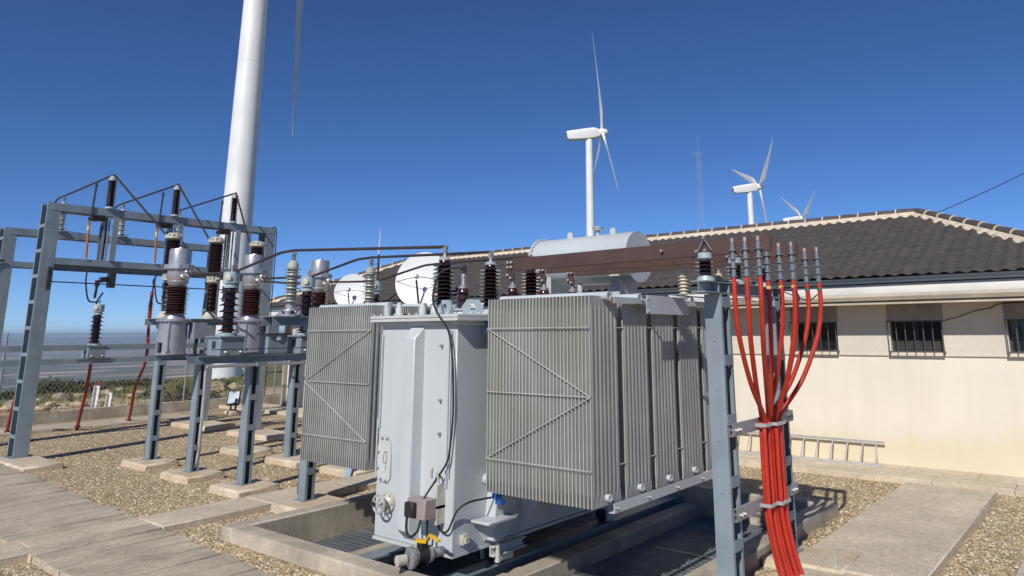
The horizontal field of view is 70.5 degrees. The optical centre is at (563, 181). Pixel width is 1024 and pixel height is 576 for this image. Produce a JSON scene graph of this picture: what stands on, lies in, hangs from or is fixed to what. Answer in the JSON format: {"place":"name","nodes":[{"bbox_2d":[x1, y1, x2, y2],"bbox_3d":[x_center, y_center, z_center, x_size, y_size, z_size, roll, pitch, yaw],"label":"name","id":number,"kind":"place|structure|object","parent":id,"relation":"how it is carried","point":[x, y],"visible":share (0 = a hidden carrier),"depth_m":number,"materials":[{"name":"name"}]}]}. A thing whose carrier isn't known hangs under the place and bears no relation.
{"place":"outdoors","nodes":[
{"label":"outdoors","id":0,"kind":"place"},
{"bbox_2d":[0,414,189,436],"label":"path","id":1,"kind":"structure","parent":0,"point":[84,425],"depth_m":21.37,"materials":[{"name":"concrete"}]},
{"bbox_2d":[0,337,282,401],"bbox_3d":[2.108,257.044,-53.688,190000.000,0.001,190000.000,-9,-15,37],"label":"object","id":2,"kind":"structure","parent":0,"point":[93,378],"depth_m":6298.92,"materials":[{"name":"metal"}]},
{"bbox_2d":[0,365,282,414],"bbox_3d":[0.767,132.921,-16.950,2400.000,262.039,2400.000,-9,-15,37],"label":"hill","id":3,"kind":"structure","parent":0,"point":[270,373],"depth_m":37.40,"materials":[{"name":"plant"}]},
{"bbox_2d":[0,388,50,399],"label":"shrub","id":4,"kind":"object","parent":3,"relation":"on","point":[4,396],"visible":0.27,"depth_m":37.07,"materials":[{"name":"green plant"}]},
{"bbox_2d":[52,393,72,399],"bbox_3d":[-25.079,10.818,36.120,0.822,0.488,0.910,-8,-14,30],"label":"boulder","id":5,"kind":"object","parent":3,"relation":"on","point":[56,396],"visible":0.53,"depth_m":35.86,"materials":[{"name":"stone"}]},
{"bbox_2d":[37,375,92,393],"bbox_3d":[-27.963,11.359,40.206,3.968,1.068,3.602,-5,-13,21],"label":"shrub","id":6,"kind":"object","parent":3,"relation":"on","point":[47,386],"visible":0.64,"depth_m":39.62,"materials":[{"name":"green plant"}]},
{"bbox_2d":[52,377,113,393],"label":"shrub","id":7,"kind":"object","parent":3,"relation":"on","point":[90,385],"visible":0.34,"depth_m":40.34,"materials":[{"name":"green plant"}]},
{"bbox_2d":[90,386,100,407],"bbox_3d":[-18.910,8.761,29.140,0.254,0.969,0.131,3,-12,-15],"label":"marker post","id":8,"kind":"object","parent":3,"relation":"on","point":[95,397],"visible":0.64,"depth_m":29.16,"materials":[{"name":"white paint"}]},
{"bbox_2d":[104,393,112,406],"bbox_3d":[-18.516,8.972,29.343,0.254,0.732,0.131,3,-12,-15],"label":"marker post","id":9,"kind":"object","parent":3,"relation":"on","point":[108,401],"visible":0.64,"depth_m":29.38,"materials":[{"name":"white paint"}]},
{"bbox_2d":[0,373,243,409],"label":"grass","id":10,"kind":"structure","parent":3,"relation":"on","point":[115,392],"depth_m":37.11,"materials":[{"name":"plant"}]},
{"bbox_2d":[108,378,151,386],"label":"shrub","id":11,"kind":"object","parent":3,"relation":"on","point":[130,382],"visible":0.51,"depth_m":45.30,"materials":[{"name":"green plant"}]},
{"bbox_2d":[162,391,189,401],"bbox_3d":[-15.867,8.761,29.248,1.115,0.667,1.237,-5,-13,21],"label":"shrub","id":12,"kind":"object","parent":3,"relation":"on","point":[168,399],"visible":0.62,"depth_m":29.18,"materials":[{"name":"green plant"}]},
{"bbox_2d":[163,384,191,401],"bbox_3d":[-16.489,9.119,31.152,1.682,0.801,1.286,8,-14,-35],"label":"shrub","id":13,"kind":"object","parent":3,"relation":"on","point":[178,388],"visible":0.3,"depth_m":30.94,"materials":[{"name":"green plant"}]},
{"bbox_2d":[210,381,227,391],"bbox_3d":[-18.133,10.758,37.512,0.937,0.753,1.257,-18,-21,55],"label":"boulder","id":14,"kind":"object","parent":3,"relation":"on","point":[215,386],"visible":0.41,"depth_m":37.27,"materials":[{"name":"stone"}]},
{"bbox_2d":[212,0,302,379],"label":"wind turbine","id":15,"kind":"object","parent":3,"relation":"on","point":[242,160],"visible":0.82,"depth_m":55.98,"materials":[{"name":"white paint"}]},
{"bbox_2d":[566,35,617,235],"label":"wind turbine","id":16,"kind":"object","parent":3,"relation":"on","point":[588,135],"visible":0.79,"depth_m":160.43,"materials":[{"name":"white paint"}]},
{"bbox_2d":[691,137,704,228],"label":"lattice mast","id":17,"kind":"object","parent":3,"relation":"on","point":[699,190],"visible":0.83,"depth_m":210.02,"materials":[{"name":"metal"}]},
{"bbox_2d":[732,139,772,224],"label":"wind turbine","id":18,"kind":"object","parent":3,"relation":"on","point":[749,189],"visible":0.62,"depth_m":209.54,"materials":[{"name":"white paint"}]},
{"bbox_2d":[782,191,814,220],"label":"wind turbine","id":19,"kind":"object","parent":3,"relation":"on","point":[799,216],"visible":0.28,"depth_m":286.17,"materials":[{"name":"white paint"}]},
{"bbox_2d":[0,472,376,567],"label":"cross path","id":20,"kind":"structure","parent":0,"point":[11,553],"depth_m":10.34,"materials":[{"name":"concrete"}]},
{"bbox_2d":[0,408,1023,575],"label":"ground","id":21,"kind":"structure","parent":0,"point":[218,413],"depth_m":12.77,"materials":[{"name":"gravel"}]},
{"bbox_2d":[4,395,14,432],"bbox_3d":[-14.276,4.506,19.160,0.176,4.452,2.498,10,-16,-42],"label":"upright red cable","id":22,"kind":"object","parent":21,"relation":"on","point":[9,421],"visible":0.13,"depth_m":19.36,"materials":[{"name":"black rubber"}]},
{"bbox_2d":[0,454,63,473],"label":"concrete footing","id":23,"kind":"object","parent":21,"relation":"on","point":[32,464],"visible":0.68,"depth_m":14.40,"materials":[{"name":"concrete"}]},
{"bbox_2d":[74,292,103,429],"bbox_3d":[-13.212,5.031,20.052,0.168,3.772,2.023,8,-15,-37],"label":"upright red cable","id":24,"kind":"object","parent":21,"relation":"on","point":[77,426],"visible":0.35,"depth_m":20.01,"materials":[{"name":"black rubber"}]},
{"bbox_2d":[0,463,274,575],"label":"walkway","id":25,"kind":"structure","parent":21,"relation":"on","point":[154,549],"depth_m":9.03,"materials":[{"name":"concrete"}]},
{"bbox_2d":[0,393,280,427],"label":"yard wall","id":26,"kind":"structure","parent":21,"relation":"on","point":[45,417],"depth_m":23.55,"materials":[{"name":"concrete"}]},
{"bbox_2d":[0,333,276,412],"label":"chain link fence","id":27,"kind":"object","parent":26,"relation":"on","point":[42,374],"visible":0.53,"depth_m":23.63,"materials":[{"name":"metal"}]},
{"bbox_2d":[126,276,156,420],"bbox_3d":[-12.509,4.964,21.421,0.168,4.452,2.537,9,-15,-37],"label":"upright red cable","id":28,"kind":"object","parent":21,"relation":"on","point":[150,313],"visible":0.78,"depth_m":21.16,"materials":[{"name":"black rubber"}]},
{"bbox_2d":[120,456,178,470],"bbox_3d":[-8.421,5.779,14.668,1.100,0.220,0.680,-9,-15,37],"label":"concrete footing","id":29,"kind":"object","parent":21,"relation":"on","point":[138,463],"visible":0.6,"depth_m":14.45,"materials":[{"name":"concrete"}]},
{"bbox_2d":[141,318,262,460],"bbox_3d":[-7.832,4.485,15.928,0.510,2.839,2.910,-9,-15,37],"label":"breaker support","id":30,"kind":"object","parent":29,"relation":"on","point":[154,417],"visible":0.45,"depth_m":15.00,"materials":[{"name":"metal"}]},
{"bbox_2d":[156,233,182,317],"bbox_3d":[-8.488,2.030,15.575,0.564,1.830,0.378,-2,-12,7],"label":"breaker pole","id":31,"kind":"object","parent":30,"relation":"on","point":[173,240],"visible":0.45,"depth_m":15.57,"materials":[{"name":"beige metal"}]},
{"bbox_2d":[55,174,165,234],"bbox_3d":[-11.259,0.760,17.586,5.951,1.684,0.342,-8,-14,33],"label":"conductor tube","id":32,"kind":"object","parent":31,"relation":"attached to","point":[138,202],"visible":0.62,"depth_m":17.00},
{"bbox_2d":[200,237,225,318],"bbox_3d":[-7.908,2.180,16.312,0.564,1.830,0.378,-2,-12,7],"label":"breaker pole","id":33,"kind":"object","parent":30,"relation":"on","point":[215,252],"visible":0.97,"depth_m":16.24,"materials":[{"name":"brown ceramic"}]},
{"bbox_2d":[115,184,208,238],"bbox_3d":[-10.432,0.974,18.645,5.934,1.684,0.188,-10,-15,37],"label":"conductor tube","id":34,"kind":"object","parent":33,"relation":"attached to","point":[196,216],"visible":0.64,"depth_m":18.23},
{"bbox_2d":[249,241,265,318],"bbox_3d":[-7.304,2.335,17.081,0.564,1.830,0.378,-2,-12,7],"label":"breaker pole","id":35,"kind":"object","parent":30,"relation":"on","point":[257,247],"visible":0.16,"depth_m":17.12,"materials":[{"name":"beige metal"}]},
{"bbox_2d":[180,192,249,243],"bbox_3d":[-9.549,1.194,19.734,5.965,1.684,0.484,-11,-16,42],"label":"conductor tube","id":36,"kind":"object","parent":35,"relation":"attached to","point":[235,193],"visible":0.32,"depth_m":19.44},
{"bbox_2d":[160,466,224,483],"bbox_3d":[-6.906,5.502,13.404,1.040,0.220,0.720,-9,-15,37],"label":"concrete footing","id":37,"kind":"object","parent":21,"relation":"on","point":[182,477],"visible":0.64,"depth_m":13.20,"materials":[{"name":"concrete"}]},
{"bbox_2d":[146,352,301,472],"bbox_3d":[-6.294,4.546,14.553,0.510,2.132,4.050,-9,-15,37],"label":"transformer support","id":38,"kind":"object","parent":37,"relation":"on","point":[193,450],"visible":0.73,"depth_m":13.76,"materials":[{"name":"metal"}]},
{"bbox_2d":[154,247,207,355],"bbox_3d":[-7.232,2.306,13.693,0.839,2.104,0.634,-1,-12,2],"label":"current transformer","id":39,"kind":"object","parent":38,"relation":"on","point":[173,327],"visible":1,"depth_m":13.57,"materials":[{"name":"metal"}]},
{"bbox_2d":[234,253,278,353],"bbox_3d":[-6.317,2.542,14.858,0.839,2.104,0.634,-1,-12,2],"label":"current transformer","id":40,"kind":"object","parent":38,"relation":"on","point":[249,322],"visible":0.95,"depth_m":14.73,"materials":[{"name":"metal"}]},
{"bbox_2d":[309,259,331,307],"bbox_3d":[-5.353,2.790,16.085,0.839,2.104,0.634,-1,-12,2],"label":"current transformer","id":41,"kind":"object","parent":38,"relation":"on","point":[322,283],"visible":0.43,"depth_m":16.02,"materials":[{"name":"metal"}]},
{"bbox_2d":[167,419,235,430],"bbox_3d":[-10.529,7.108,20.936,2.300,0.215,0.900,-9,-15,37],"label":"concrete footing","id":42,"kind":"object","parent":21,"relation":"on","point":[211,425],"visible":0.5,"depth_m":20.61,"materials":[{"name":"concrete"}]},
{"bbox_2d":[0,227,222,420],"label":"disconnector gantry","id":43,"kind":"object","parent":42,"relation":"on","point":[8,239],"visible":0.49,"depth_m":19.02,"materials":[{"name":"metal"}]},
{"bbox_2d":[59,197,68,231],"bbox_3d":[-13.324,0.884,19.176,0.386,0.934,0.386,-9,-15,37],"label":"ribbed insulator","id":44,"kind":"object","parent":43,"relation":"on","point":[62,224],"visible":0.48,"depth_m":19.11,"materials":[{"name":"ceramic"}]},
{"bbox_2d":[81,300,106,357],"bbox_3d":[-12.610,3.976,19.470,0.510,1.540,0.480,-9,-15,37],"label":"voltage transformer","id":45,"kind":"object","parent":43,"relation":"on","point":[95,350],"visible":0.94,"depth_m":19.35,"materials":[{"name":"metal"}]},
{"bbox_2d":[118,204,127,237],"bbox_3d":[-12.433,1.113,20.309,0.386,0.934,0.386,-9,-15,37],"label":"ribbed insulator","id":46,"kind":"object","parent":43,"relation":"on","point":[121,229],"visible":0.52,"depth_m":20.23,"materials":[{"name":"ceramic"}]},
{"bbox_2d":[224,410,240,414],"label":"concrete block","id":47,"kind":"structure","parent":21,"relation":"on","point":[230,412],"depth_m":24.20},
{"bbox_2d":[226,391,240,410],"bbox_3d":[-11.159,7.417,24.394,0.400,0.633,0.307,3,-12,-15],"label":"floodlight","id":48,"kind":"object","parent":47,"relation":"on","point":[233,398],"visible":1,"depth_m":24.34,"materials":[{"name":"white metal"}]},
{"bbox_2d":[209,478,279,498],"bbox_3d":[-5.407,5.242,12.215,0.940,0.220,0.780,-9,-15,37],"label":"concrete footing","id":49,"kind":"object","parent":21,"relation":"on","point":[229,489],"visible":0.58,"depth_m":12.02,"materials":[{"name":"concrete"}]},
{"bbox_2d":[185,333,306,485],"bbox_3d":[-4.797,4.087,13.341,0.587,2.510,4.250,-9,-15,37],"label":"transformer support","id":50,"kind":"object","parent":49,"relation":"on","point":[268,343],"visible":0.51,"depth_m":12.48,"materials":[{"name":"metal"}]},
{"bbox_2d":[205,265,247,355],"bbox_3d":[-5.778,2.216,12.462,0.510,1.540,0.480,-9,-15,37],"label":"voltage transformer","id":51,"kind":"object","parent":50,"relation":"on","point":[226,338],"visible":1,"depth_m":12.33,"materials":[{"name":"metal"}]},
{"bbox_2d":[188,245,444,274],"bbox_3d":[-4.324,1.230,11.516,6.902,0.283,0.099,-9,-15,36],"label":"conductor tube","id":52,"kind":"object","parent":51,"relation":"on","point":[341,249],"visible":0.97,"depth_m":10.91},
{"bbox_2d":[287,270,315,352],"bbox_3d":[-4.863,2.452,13.627,0.510,1.540,0.480,-9,-15,37],"label":"voltage transformer","id":53,"kind":"object","parent":50,"relation":"on","point":[307,284],"visible":0.57,"depth_m":13.54,"materials":[{"name":"metal"}]},
{"bbox_2d":[263,251,489,278],"bbox_3d":[-3.496,1.440,12.551,6.928,0.283,0.314,-11,-16,41],"label":"conductor tube","id":54,"kind":"object","parent":53,"relation":"on","point":[409,255],"visible":0.94,"depth_m":12.07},
{"bbox_2d":[373,275,382,302],"bbox_3d":[-3.899,2.700,14.854,0.510,1.540,0.480,-9,-15,37],"label":"voltage transformer","id":55,"kind":"object","parent":50,"relation":"on","point":[377,297],"visible":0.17,"depth_m":14.87,"materials":[{"name":"metal"}]},
{"bbox_2d":[330,255,530,282],"bbox_3d":[-2.609,1.653,13.609,0.666,0.284,7.026,10,-16,-41],"label":"conductor tube","id":56,"kind":"object","parent":55,"relation":"on","point":[456,262],"visible":0.86,"depth_m":13.97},
{"bbox_2d":[218,444,272,456],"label":"concrete footing","id":57,"kind":"object","parent":21,"relation":"on","point":[234,450],"visible":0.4,"depth_m":16.03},
{"bbox_2d":[226,428,298,440],"bbox_3d":[-7.881,6.651,18.851,2.100,0.215,0.850,-9,-15,37],"label":"concrete footing","id":58,"kind":"object","parent":21,"relation":"on","point":[264,434],"visible":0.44,"depth_m":18.49,"materials":[{"name":"concrete"}]},
{"bbox_2d":[3,202,276,458],"bbox_3d":[-9.766,3.586,17.900,0.750,5.446,5.990,-9,-15,37],"label":"disconnector gantry","id":59,"kind":"object","parent":58,"relation":"on","point":[47,262],"visible":0.77,"depth_m":16.16,"materials":[{"name":"metal"}]},
{"bbox_2d":[85,176,119,297],"bbox_3d":[-10.829,1.283,16.938,0.315,2.892,0.726,-9,-15,37],"label":"disconnector","id":60,"kind":"object","parent":59,"relation":"attached to","point":[110,278],"visible":0.99,"depth_m":16.96,"materials":[{"name":"metal"}]},
{"bbox_2d":[153,185,183,299],"bbox_3d":[-9.914,1.519,18.103,0.315,2.892,0.726,-9,-15,37],"label":"disconnector","id":61,"kind":"object","parent":59,"relation":"attached to","point":[175,206],"visible":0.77,"depth_m":18.21,"materials":[{"name":"metal"}]},
{"bbox_2d":[216,194,240,301],"bbox_3d":[-8.987,1.758,19.283,0.315,2.892,0.726,-9,-15,37],"label":"disconnector","id":62,"kind":"object","parent":59,"relation":"attached to","point":[232,218],"visible":0.73,"depth_m":19.34,"materials":[{"name":"metal"}]},
{"bbox_2d":[263,453,321,467],"bbox_3d":[-5.613,5.809,14.921,1.200,0.220,0.650,-9,-15,37],"label":"concrete footing","id":63,"kind":"object","parent":21,"relation":"on","point":[280,460],"visible":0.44,"depth_m":14.71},
{"bbox_2d":[271,493,343,512],"bbox_3d":[-3.860,4.965,10.952,0.770,0.220,0.860,-9,-15,37],"label":"concrete footing","id":64,"kind":"object","parent":21,"relation":"on","point":[284,506],"visible":0.32,"depth_m":10.81,"materials":[{"name":"concrete"}]},
{"bbox_2d":[260,316,317,501],"bbox_3d":[-3.215,3.733,12.331,0.510,2.766,4.200,-9,-15,37],"label":"insulator support","id":65,"kind":"object","parent":64,"relation":"on","point":[306,481],"visible":0.17,"depth_m":11.09,"materials":[{"name":"metal"}]},
{"bbox_2d":[275,252,303,315],"bbox_3d":[-4.282,1.619,11.369,0.419,0.995,0.419,-9,-15,37],"label":"ribbed insulator","id":66,"kind":"object","parent":65,"relation":"on","point":[293,268],"visible":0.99,"depth_m":11.29,"materials":[{"name":"ceramic"}]},
{"bbox_2d":[363,259,377,302],"bbox_3d":[-3.367,1.855,12.533,0.419,0.995,0.419,-9,-15,37],"label":"ribbed insulator","id":67,"kind":"object","parent":65,"relation":"on","point":[370,280],"visible":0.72,"depth_m":12.50,"materials":[{"name":"ceramic"}]},
{"bbox_2d":[319,465,376,476],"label":"concrete footing","id":68,"kind":"object","parent":21,"relation":"on","point":[334,470],"visible":0.3,"depth_m":13.54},
{"bbox_2d":[300,226,712,573],"bbox_3d":[-0.752,2.736,9.790,5.234,4.472,4.454,-9,-15,37],"label":"power transformer","id":69,"kind":"object","parent":21,"relation":"on","point":[494,427],"visible":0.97,"depth_m":8.17,"materials":[{"name":"paint"}]},
{"bbox_2d":[546,241,797,273],"bbox_3d":[1.146,0.958,8.863,3.480,0.160,0.080,-9,-15,37],"label":"busbar","id":70,"kind":"object","parent":69,"relation":"attached to","point":[784,247],"visible":0.33,"depth_m":8.77,"materials":[{"name":"metal"}]},
{"bbox_2d":[763,251,794,575],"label":"red cable","id":71,"kind":"object","parent":70,"relation":"attached to","point":[767,271],"visible":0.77,"depth_m":7.84,"materials":[{"name":"rubber"}]},
{"bbox_2d":[773,242,799,575],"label":"red cable","id":72,"kind":"object","parent":70,"relation":"attached to","point":[791,253],"visible":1,"depth_m":7.74,"materials":[{"name":"rubber"}]},
{"bbox_2d":[221,481,838,575],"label":"pit kerb","id":73,"kind":"structure","parent":21,"relation":"on","point":[292,536],"depth_m":9.60,"materials":[{"name":"concrete"}]},
{"bbox_2d":[313,526,383,552],"bbox_3d":[-1.894,5.268,11.065,1.330,0.061,5.430,-9,-15,37],"label":"floor grating","id":74,"kind":"object","parent":73,"relation":"on","point":[354,541],"visible":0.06,"depth_m":10.13,"materials":[{"name":"metal"}]},
{"bbox_2d":[349,542,445,569],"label":"rail beam","id":75,"kind":"structure","parent":73,"relation":"on","point":[386,552],"depth_m":8.88,"materials":[{"name":"metal"}]},
{"bbox_2d":[410,512,597,575],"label":"floor grating","id":76,"kind":"object","parent":73,"relation":"in","point":[443,567],"visible":0.08,"depth_m":9.46,"materials":[{"name":"metal"}]},
{"bbox_2d":[444,494,701,575],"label":"rail beam","id":77,"kind":"structure","parent":73,"relation":"on","point":[569,552],"depth_m":9.42,"materials":[{"name":"concrete"}]},
{"bbox_2d":[568,516,766,575],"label":"floor grating","id":78,"kind":"object","parent":73,"relation":"in","point":[686,548],"visible":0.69,"depth_m":9.44,"materials":[{"name":"metal"}]},
{"bbox_2d":[269,208,1023,476],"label":"service building","id":79,"kind":"structure","parent":21,"relation":"on","point":[904,372],"depth_m":13.99,"materials":[{"name":"paint"}]},
{"bbox_2d":[299,360,305,406],"bbox_3d":[-9.395,6.926,25.503,1.100,1.980,0.080,-9,-15,37],"label":"door","id":80,"kind":"structure","parent":79,"relation":"in","point":[303,366],"depth_m":25.30,"materials":[{"name":"paint"}]},
{"bbox_2d":[789,321,839,351],"bbox_3d":[5.176,3.195,14.844,0.950,0.599,0.306,-9,-15,37],"label":"window","id":81,"kind":"structure","parent":79,"relation":"in","point":[828,340],"depth_m":14.84,"materials":[{"name":"metal"}]},
{"bbox_2d":[886,320,945,352],"bbox_3d":[6.697,2.944,13.700,0.970,0.599,0.306,-9,-15,37],"label":"window","id":82,"kind":"structure","parent":79,"relation":"in","point":[920,347],"depth_m":13.74,"materials":[{"name":"glass"}]},
{"bbox_2d":[939,173,1023,211],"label":"overhead wire","id":83,"kind":"object","parent":79,"relation":"attached to","point":[983,192],"visible":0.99,"depth_m":15.05,"materials":[{"name":"metal"}]},
{"bbox_2d":[942,302,1023,320],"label":"wall cable","id":84,"kind":"object","parent":79,"relation":"attached to","point":[982,309],"depth_m":13.08,"materials":[{"name":"black rubber"}]},
{"bbox_2d":[1004,319,1023,353],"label":"window","id":85,"kind":"structure","parent":79,"relation":"in","point":[1015,326],"depth_m":12.81,"materials":[{"name":"metal"}]},
{"bbox_2d":[761,545,859,573],"bbox_3d":[2.802,4.311,8.155,0.910,0.150,0.720,-9,-15,37],"label":"concrete footing","id":86,"kind":"object","parent":21,"relation":"on","point":[816,558],"visible":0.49,"depth_m":8.06,"materials":[{"name":"concrete"}]},
{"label":"concrete footing","id":87,"kind":"object","parent":21,"relation":"on","visible":0},
{"bbox_2d":[672,280,803,575],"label":"cable stand","id":88,"kind":"object","parent":87,"relation":"on","point":[731,512],"visible":0.75,"depth_m":7.52,"materials":[{"name":"metal"}]},
{"bbox_2d":[677,265,689,293],"bbox_3d":[1.342,1.105,8.084,0.128,0.340,0.128,-9,-15,37],"label":"surge arrester","id":89,"kind":"object","parent":88,"relation":"on","point":[683,279],"visible":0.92,"depth_m":8.04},
{"bbox_2d":[694,236,716,280],"bbox_3d":[1.496,0.821,7.647,0.230,0.471,0.230,-9,-15,37],"label":"post insulator","id":90,"kind":"object","parent":88,"relation":"on","point":[705,269],"visible":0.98,"depth_m":7.58,"materials":[{"name":"brown ceramic"}]},
{"bbox_2d":[514,234,771,270],"bbox_3d":[0.715,0.847,8.316,3.482,0.160,0.109,-10,-15,38],"label":"busbar","id":91,"kind":"object","parent":90,"relation":"on","point":[665,251],"visible":1,"depth_m":8.18,"materials":[{"name":"metal"}]},
{"bbox_2d":[729,238,785,575],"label":"red cable","id":92,"kind":"object","parent":91,"relation":"attached to","point":[733,267],"visible":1,"depth_m":7.48,"materials":[{"name":"rubber"}]},
{"bbox_2d":[754,236,790,575],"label":"red cable","id":93,"kind":"object","parent":91,"relation":"attached to","point":[759,265],"visible":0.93,"depth_m":7.51,"materials":[{"name":"rubber"}]},
{"bbox_2d":[725,253,744,283],"bbox_3d":[1.954,0.939,8.229,0.230,0.471,0.230,-9,-15,37],"label":"post insulator","id":94,"kind":"object","parent":88,"relation":"on","point":[738,262],"visible":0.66,"depth_m":8.16,"materials":[{"name":"brown ceramic"}]},
{"bbox_2d":[741,237,780,575],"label":"red cable","id":95,"kind":"object","parent":88,"relation":"attached to","point":[746,266],"visible":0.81,"depth_m":7.38,"materials":[{"name":"rubber"}]},
{"bbox_2d":[753,264,771,286],"bbox_3d":[2.423,1.060,8.827,0.230,0.471,0.230,-9,-15,37],"label":"post insulator","id":96,"kind":"object","parent":88,"relation":"on","point":[764,276],"visible":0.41,"depth_m":8.75,"materials":[{"name":"brown ceramic"}]},
{"bbox_2d":[574,247,819,275],"bbox_3d":[1.565,1.066,9.396,3.481,0.160,0.066,-9,-15,36],"label":"busbar","id":97,"kind":"object","parent":96,"relation":"on","point":[810,251],"visible":0.3,"depth_m":9.39,"materials":[{"name":"metal"}]},
{"bbox_2d":[774,257,798,562],"bbox_3d":[2.560,2.573,8.046,0.460,3.668,0.198,4,-12,-19],"label":"red cable","id":98,"kind":"object","parent":97,"relation":"attached to","point":[792,365],"visible":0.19,"depth_m":8.30,"materials":[{"name":"rubber"}]},
{"bbox_2d":[778,247,822,574],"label":"red cable","id":99,"kind":"object","parent":97,"relation":"attached to","point":[818,281],"visible":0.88,"depth_m":8.04,"materials":[{"name":"rubber"}]},
{"bbox_2d":[774,243,784,398],"bbox_3d":[2.378,2.524,7.804,0.192,3.668,0.572,2,-12,-11],"label":"red cable","id":100,"kind":"object","parent":88,"relation":"attached to","point":[779,262],"visible":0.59,"depth_m":7.80,"materials":[{"name":"rubber"}]},
{"bbox_2d":[755,420,785,426],"bbox_3d":[2.273,2.659,7.927,0.176,0.036,0.438,-9,-15,37],"label":"cable clamp","id":101,"kind":"object","parent":100,"relation":"attached to","point":[781,422],"visible":0.82,"depth_m":7.85,"materials":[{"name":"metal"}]},
{"bbox_2d":[760,497,790,507],"bbox_3d":[2.279,3.451,7.761,0.176,0.036,0.438,-9,-15,37],"label":"cable clamp","id":102,"kind":"object","parent":100,"relation":"attached to","point":[784,502],"visible":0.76,"depth_m":7.68,"materials":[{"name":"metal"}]},
{"bbox_2d":[774,248,810,569],"bbox_3d":[2.584,2.577,8.067,0.571,3.668,0.139,-1,-12,4],"label":"red cable","id":103,"kind":"object","parent":88,"relation":"attached to","point":[805,266],"visible":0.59,"depth_m":8.27,"materials":[{"name":"rubber"}]},
{"bbox_2d":[0,0,1023,338],"label":"sky","id":104,"kind":"structure","parent":0,"point":[418,122],"materials":[{"name":"blue"}]},
{"bbox_2d":[219,403,1023,496],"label":"pavement","id":105,"kind":"structure","parent":0,"point":[998,484],"depth_m":12.84,"materials":[{"name":"concrete"}]},
{"bbox_2d":[334,274,365,303],"bbox_3d":[-6.467,4.941,21.708,0.914,4.307,0.639,-9,-15,37],"label":"satellite dish","id":106,"kind":"object","parent":105,"relation":"on","point":[349,293],"visible":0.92,"depth_m":22.09,"materials":[{"name":"metal"}]},
{"bbox_2d":[395,252,439,304],"bbox_3d":[-3.972,4.323,19.976,0.808,4.769,1.478,-45,-46,73],"label":"satellite dish","id":107,"kind":"object","parent":105,"relation":"on","point":[414,286],"visible":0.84,"depth_m":20.45,"materials":[{"name":"metal"}]},
{"bbox_2d":[737,431,884,466],"bbox_3d":[4.452,5.367,14.681,3.950,0.419,0.304,-9,-15,37],"label":"aluminium ladder","id":108,"kind":"object","parent":105,"relation":"on","point":[829,459],"visible":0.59,"depth_m":14.08,"materials":[{"name":"metal"}]},
{"bbox_2d":[774,482,1023,575],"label":"side path","id":109,"kind":"structure","parent":0,"point":[916,525],"depth_m":9.16,"materials":[{"name":"concrete"}]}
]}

